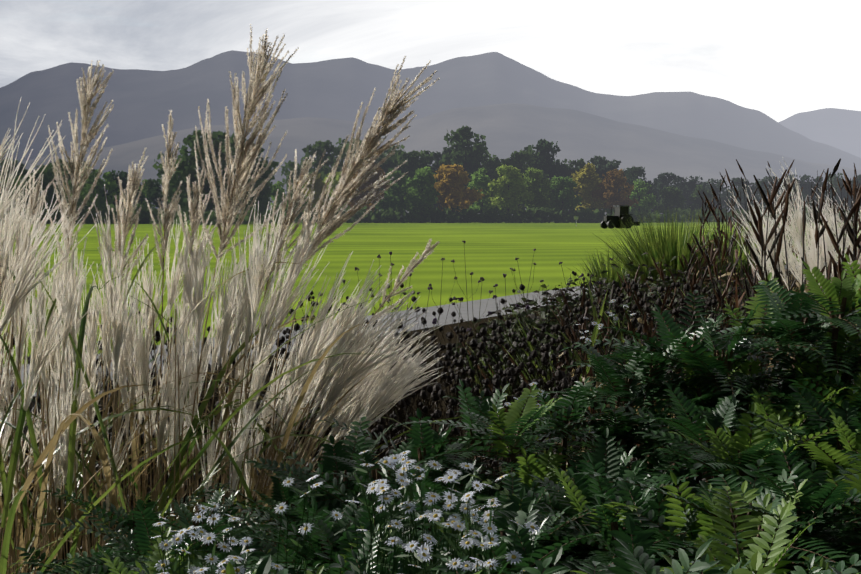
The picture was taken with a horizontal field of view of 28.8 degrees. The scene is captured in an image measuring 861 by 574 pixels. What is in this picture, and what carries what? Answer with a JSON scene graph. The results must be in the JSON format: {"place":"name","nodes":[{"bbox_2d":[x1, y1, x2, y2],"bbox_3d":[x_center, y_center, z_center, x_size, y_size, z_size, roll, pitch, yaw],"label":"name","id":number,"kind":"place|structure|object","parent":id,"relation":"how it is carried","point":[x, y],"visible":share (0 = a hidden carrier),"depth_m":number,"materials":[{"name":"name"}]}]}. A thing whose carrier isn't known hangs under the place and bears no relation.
{"place":"outdoors","nodes":[
{"label":"outdoors","id":0,"kind":"place"},
{"bbox_2d":[2,268,845,495],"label":"border bed soil","id":1,"kind":"structure","parent":0,"point":[447,328],"depth_m":17.68,"materials":[{"name":"brown soil"}]},
{"bbox_2d":[0,24,461,573],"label":"miscanthus clump","id":2,"kind":"object","parent":1,"relation":"on","point":[366,378],"visible":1,"depth_m":4.08,"materials":[{"name":"plant"}]},
{"bbox_2d":[8,299,634,573],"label":"white daisy flowers","id":3,"kind":"object","parent":1,"relation":"on","point":[455,522],"visible":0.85,"depth_m":1.78,"materials":[{"name":"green plant"}]},
{"bbox_2d":[0,271,803,573],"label":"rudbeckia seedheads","id":4,"kind":"object","parent":1,"relation":"on","point":[509,374],"visible":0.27,"depth_m":7.47,"materials":[{"name":"brown plant"}]},
{"bbox_2d":[8,253,860,573],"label":"ferns","id":5,"kind":"object","parent":1,"relation":"on","point":[780,493],"visible":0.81,"depth_m":2.96,"materials":[{"name":"green plant"}]},
{"bbox_2d":[318,240,629,446],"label":"seed head stems","id":6,"kind":"object","parent":1,"relation":"on","point":[434,321],"visible":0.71,"depth_m":10.94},
{"bbox_2d":[452,252,766,407],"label":"dark-leaved shrubs","id":7,"kind":"object","parent":1,"relation":"on","point":[542,318],"visible":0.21,"depth_m":12.32,"materials":[{"name":"brown plant"}]},
{"bbox_2d":[444,157,860,482],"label":"border planting","id":8,"kind":"object","parent":1,"relation":"on","point":[827,242],"visible":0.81,"depth_m":9.44,"materials":[{"name":"plant"}]},
{"bbox_2d":[0,261,850,399],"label":"garden path","id":9,"kind":"structure","parent":0,"point":[469,314],"depth_m":25.96,"materials":[{"name":"grey gravel"}]},
{"bbox_2d":[0,50,860,169],"bbox_3d":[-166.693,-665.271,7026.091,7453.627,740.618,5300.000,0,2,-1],"label":"mountain","id":10,"kind":"structure","parent":0,"point":[144,102],"depth_m":6667.24,"materials":[{"name":"grey stone"}]},
{"bbox_2d":[0,217,860,366],"bbox_3d":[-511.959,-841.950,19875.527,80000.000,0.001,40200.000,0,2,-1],"label":"ground","id":11,"kind":"structure","parent":0,"point":[493,251],"depth_m":62.52,"materials":[{"name":"green plant"}]},
{"bbox_2d":[0,177,15,201],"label":"tree","id":12,"kind":"object","parent":11,"relation":"on","point":[8,188],"visible":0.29,"depth_m":323.86,"materials":[{"name":"green plant"}]},
{"bbox_2d":[0,158,31,212],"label":"tree","id":13,"kind":"object","parent":11,"relation":"on","point":[22,165],"visible":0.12,"depth_m":335.62,"materials":[{"name":"green plant"}]},
{"bbox_2d":[12,164,71,209],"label":"tree","id":14,"kind":"object","parent":11,"relation":"on","point":[47,176],"visible":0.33,"depth_m":326.48,"materials":[{"name":"green plant"}]},
{"bbox_2d":[48,159,99,211],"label":"tree","id":15,"kind":"object","parent":11,"relation":"on","point":[62,169],"visible":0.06,"depth_m":341.21,"materials":[{"name":"green plant"}]},
{"bbox_2d":[63,166,124,210],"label":"tree","id":16,"kind":"object","parent":11,"relation":"on","point":[110,186],"visible":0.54,"depth_m":331.87,"materials":[{"name":"green plant"}]},
{"bbox_2d":[101,170,145,209],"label":"tree","id":17,"kind":"object","parent":11,"relation":"on","point":[122,175],"visible":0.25,"depth_m":337.60,"materials":[{"name":"green plant"}]},
{"bbox_2d":[134,179,156,214],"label":"tree","id":18,"kind":"object","parent":11,"relation":"on","point":[145,207],"visible":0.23,"depth_m":346.94,"materials":[{"name":"green plant"}]},
{"bbox_2d":[144,169,197,211],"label":"tree","id":19,"kind":"object","parent":11,"relation":"on","point":[154,192],"visible":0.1,"depth_m":327.63,"materials":[{"name":"green plant"}]},
{"bbox_2d":[152,130,278,218],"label":"tree","id":20,"kind":"object","parent":11,"relation":"on","point":[185,167],"visible":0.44,"depth_m":295.62,"materials":[{"name":"green plant"}]},
{"bbox_2d":[245,178,278,223],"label":"tree","id":21,"kind":"object","parent":11,"relation":"on","point":[265,195],"visible":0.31,"depth_m":332.11,"materials":[{"name":"green plant"}]},
{"bbox_2d":[265,181,294,214],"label":"tree","id":22,"kind":"object","parent":11,"relation":"on","point":[280,194],"visible":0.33,"depth_m":358.19,"materials":[{"name":"green plant"}]},
{"bbox_2d":[286,186,311,222],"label":"tree","id":23,"kind":"object","parent":11,"relation":"on","point":[305,202],"visible":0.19,"depth_m":370.17,"materials":[{"name":"green plant"}]},
{"bbox_2d":[303,172,330,211],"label":"tree","id":24,"kind":"object","parent":11,"relation":"on","point":[318,187],"visible":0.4,"depth_m":377.64,"materials":[{"name":"green plant"}]},
{"bbox_2d":[281,140,358,208],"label":"tree","id":25,"kind":"object","parent":11,"relation":"on","point":[319,147],"visible":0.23,"depth_m":415.16,"materials":[{"name":"green plant"}]},
{"bbox_2d":[322,172,349,209],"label":"tree","id":26,"kind":"object","parent":11,"relation":"on","point":[336,178],"visible":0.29,"depth_m":382.59,"materials":[{"name":"green plant"}]},
{"bbox_2d":[336,138,392,219],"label":"tree","id":27,"kind":"object","parent":11,"relation":"on","point":[379,159],"visible":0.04,"depth_m":421.77,"materials":[{"name":"green plant"}]},
{"bbox_2d":[347,158,389,212],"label":"tree","id":28,"kind":"object","parent":11,"relation":"on","point":[357,198],"visible":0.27,"depth_m":376.37,"materials":[{"name":"green plant"}]},
{"bbox_2d":[374,168,406,222],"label":"tree","id":29,"kind":"object","parent":11,"relation":"on","point":[394,193],"visible":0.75,"depth_m":382.28,"materials":[{"name":"green plant"}]},
{"bbox_2d":[371,145,419,215],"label":"tree","id":30,"kind":"object","parent":11,"relation":"on","point":[395,157],"visible":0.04,"depth_m":426.49,"materials":[{"name":"green plant"}]},
{"bbox_2d":[384,150,438,210],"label":"tree","id":31,"kind":"object","parent":11,"relation":"on","point":[414,162],"visible":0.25,"depth_m":421.81,"materials":[{"name":"green plant"}]},
{"bbox_2d":[400,166,439,212],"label":"tree","id":32,"kind":"object","parent":11,"relation":"on","point":[425,194],"visible":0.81,"depth_m":377.87,"materials":[{"name":"green plant"}]},
{"bbox_2d":[0,204,860,224],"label":"hedgerow","id":33,"kind":"object","parent":11,"relation":"on","point":[471,215],"visible":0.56,"depth_m":369.91,"materials":[{"name":"green plant"}]},
{"bbox_2d":[426,147,457,220],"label":"tree","id":34,"kind":"object","parent":11,"relation":"on","point":[437,158],"visible":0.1,"depth_m":430.47,"materials":[{"name":"green plant"}]},
{"bbox_2d":[433,164,484,222],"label":"tree","id":35,"kind":"object","parent":11,"relation":"on","point":[450,189],"visible":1,"depth_m":374.00,"materials":[{"name":"orange plant"}]},
{"bbox_2d":[436,125,492,209],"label":"tree","id":36,"kind":"object","parent":11,"relation":"on","point":[468,158],"visible":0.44,"depth_m":423.73,"materials":[{"name":"green plant"}]},
{"bbox_2d":[467,167,494,212],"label":"tree","id":37,"kind":"object","parent":11,"relation":"on","point":[481,179],"visible":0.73,"depth_m":383.14,"materials":[{"name":"green plant"}]},
{"bbox_2d":[480,154,510,196],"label":"tree","id":38,"kind":"object","parent":11,"relation":"on","point":[486,160],"visible":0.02,"depth_m":428.36,"materials":[{"name":"green plant"}]},
{"bbox_2d":[485,165,534,213],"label":"tree","id":39,"kind":"object","parent":11,"relation":"on","point":[509,187],"visible":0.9,"depth_m":379.31,"materials":[{"name":"green plant"}]},
{"bbox_2d":[486,149,548,210],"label":"tree","id":40,"kind":"object","parent":11,"relation":"on","point":[519,160],"visible":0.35,"depth_m":421.99,"materials":[{"name":"green plant"}]},
{"bbox_2d":[520,167,553,212],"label":"tree","id":41,"kind":"object","parent":11,"relation":"on","point":[533,180],"visible":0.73,"depth_m":382.93,"materials":[{"name":"green plant"}]},
{"bbox_2d":[524,139,564,199],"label":"tree","id":42,"kind":"object","parent":11,"relation":"on","point":[544,161],"visible":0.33,"depth_m":427.87,"materials":[{"name":"green plant"}]},
{"bbox_2d":[544,176,582,212],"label":"tree","id":43,"kind":"object","parent":11,"relation":"on","point":[563,192],"visible":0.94,"depth_m":379.14,"materials":[{"name":"green plant"}]},
{"bbox_2d":[549,158,585,212],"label":"tree","id":44,"kind":"object","parent":11,"relation":"on","point":[570,168],"visible":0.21,"depth_m":429.97,"materials":[{"name":"green plant"}]},
{"bbox_2d":[569,163,605,222],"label":"tree","id":45,"kind":"object","parent":11,"relation":"on","point":[586,179],"visible":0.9,"depth_m":383.34,"materials":[{"name":"green plant"}]},
{"bbox_2d":[587,155,626,209],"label":"tree","id":46,"kind":"object","parent":11,"relation":"on","point":[603,166],"visible":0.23,"depth_m":424.22,"materials":[{"name":"green plant"}]},
{"bbox_2d":[592,168,638,213],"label":"tree","id":47,"kind":"object","parent":11,"relation":"on","point":[613,182],"visible":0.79,"depth_m":379.45,"materials":[{"name":"brown plant"}]},
{"bbox_2d":[600,206,639,228],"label":"tractor","id":48,"kind":"object","parent":11,"relation":"on","point":[620,214],"visible":0.92,"depth_m":205.24,"materials":[{"name":"black paint"}]},
{"bbox_2d":[622,166,660,201],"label":"tree","id":49,"kind":"object","parent":11,"relation":"on","point":[633,173],"visible":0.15,"depth_m":437.70,"materials":[{"name":"green plant"}]},
{"bbox_2d":[626,179,656,213],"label":"tree","id":50,"kind":"object","parent":11,"relation":"on","point":[639,192],"visible":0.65,"depth_m":400.37,"materials":[{"name":"green plant"}]},
{"bbox_2d":[645,172,688,213],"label":"tree","id":51,"kind":"object","parent":11,"relation":"on","point":[662,180],"visible":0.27,"depth_m":469.40,"materials":[{"name":"green plant"}]},
{"bbox_2d":[653,186,686,214],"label":"tree","id":52,"kind":"object","parent":11,"relation":"on","point":[672,196],"visible":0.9,"depth_m":420.72,"materials":[{"name":"green plant"}]},
{"bbox_2d":[671,176,702,216],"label":"tree","id":53,"kind":"object","parent":11,"relation":"on","point":[690,184],"visible":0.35,"depth_m":479.94,"materials":[{"name":"green plant"}]},
{"bbox_2d":[686,184,712,220],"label":"tree","id":54,"kind":"object","parent":11,"relation":"on","point":[695,198],"visible":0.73,"depth_m":431.21,"materials":[{"name":"green plant"}]},
{"bbox_2d":[702,178,731,210],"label":"tree","id":55,"kind":"object","parent":11,"relation":"on","point":[716,186],"visible":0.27,"depth_m":490.70,"materials":[{"name":"green plant"}]},
{"bbox_2d":[719,177,764,215],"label":"tree","id":56,"kind":"object","parent":11,"relation":"on","point":[738,182],"visible":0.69,"depth_m":481.33,"materials":[{"name":"green plant"}]},
{"bbox_2d":[754,176,785,214],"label":"tree","id":57,"kind":"object","parent":11,"relation":"on","point":[766,179],"visible":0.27,"depth_m":492.93,"materials":[{"name":"green plant"}]},
{"bbox_2d":[777,174,820,214],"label":"tree","id":58,"kind":"object","parent":11,"relation":"on","point":[806,186],"visible":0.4,"depth_m":480.90,"materials":[{"name":"green plant"}]},
{"bbox_2d":[809,173,852,210],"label":"tree","id":59,"kind":"object","parent":11,"relation":"on","point":[835,185],"visible":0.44,"depth_m":479.56,"materials":[{"name":"green plant"}]},
{"bbox_2d":[838,174,860,211],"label":"tree","id":60,"kind":"object","parent":11,"relation":"on","point":[858,179],"visible":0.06,"depth_m":479.50,"materials":[{"name":"green plant"}]},
{"bbox_2d":[0,103,860,214],"bbox_3d":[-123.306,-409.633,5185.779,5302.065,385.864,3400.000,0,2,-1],"label":"foothills","id":61,"kind":"structure","parent":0,"point":[507,130],"depth_m":5084.33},
{"bbox_2d":[0,0,860,121],"label":"sky","id":62,"kind":"structure","parent":0,"point":[778,59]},
{"bbox_2d":[778,108,860,157],"bbox_3d":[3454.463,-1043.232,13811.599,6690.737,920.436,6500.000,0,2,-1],"label":"mountain ridge","id":63,"kind":"structure","parent":0,"point":[840,129],"depth_m":13505.06,"materials":[{"name":"grey stone"}]}
]}

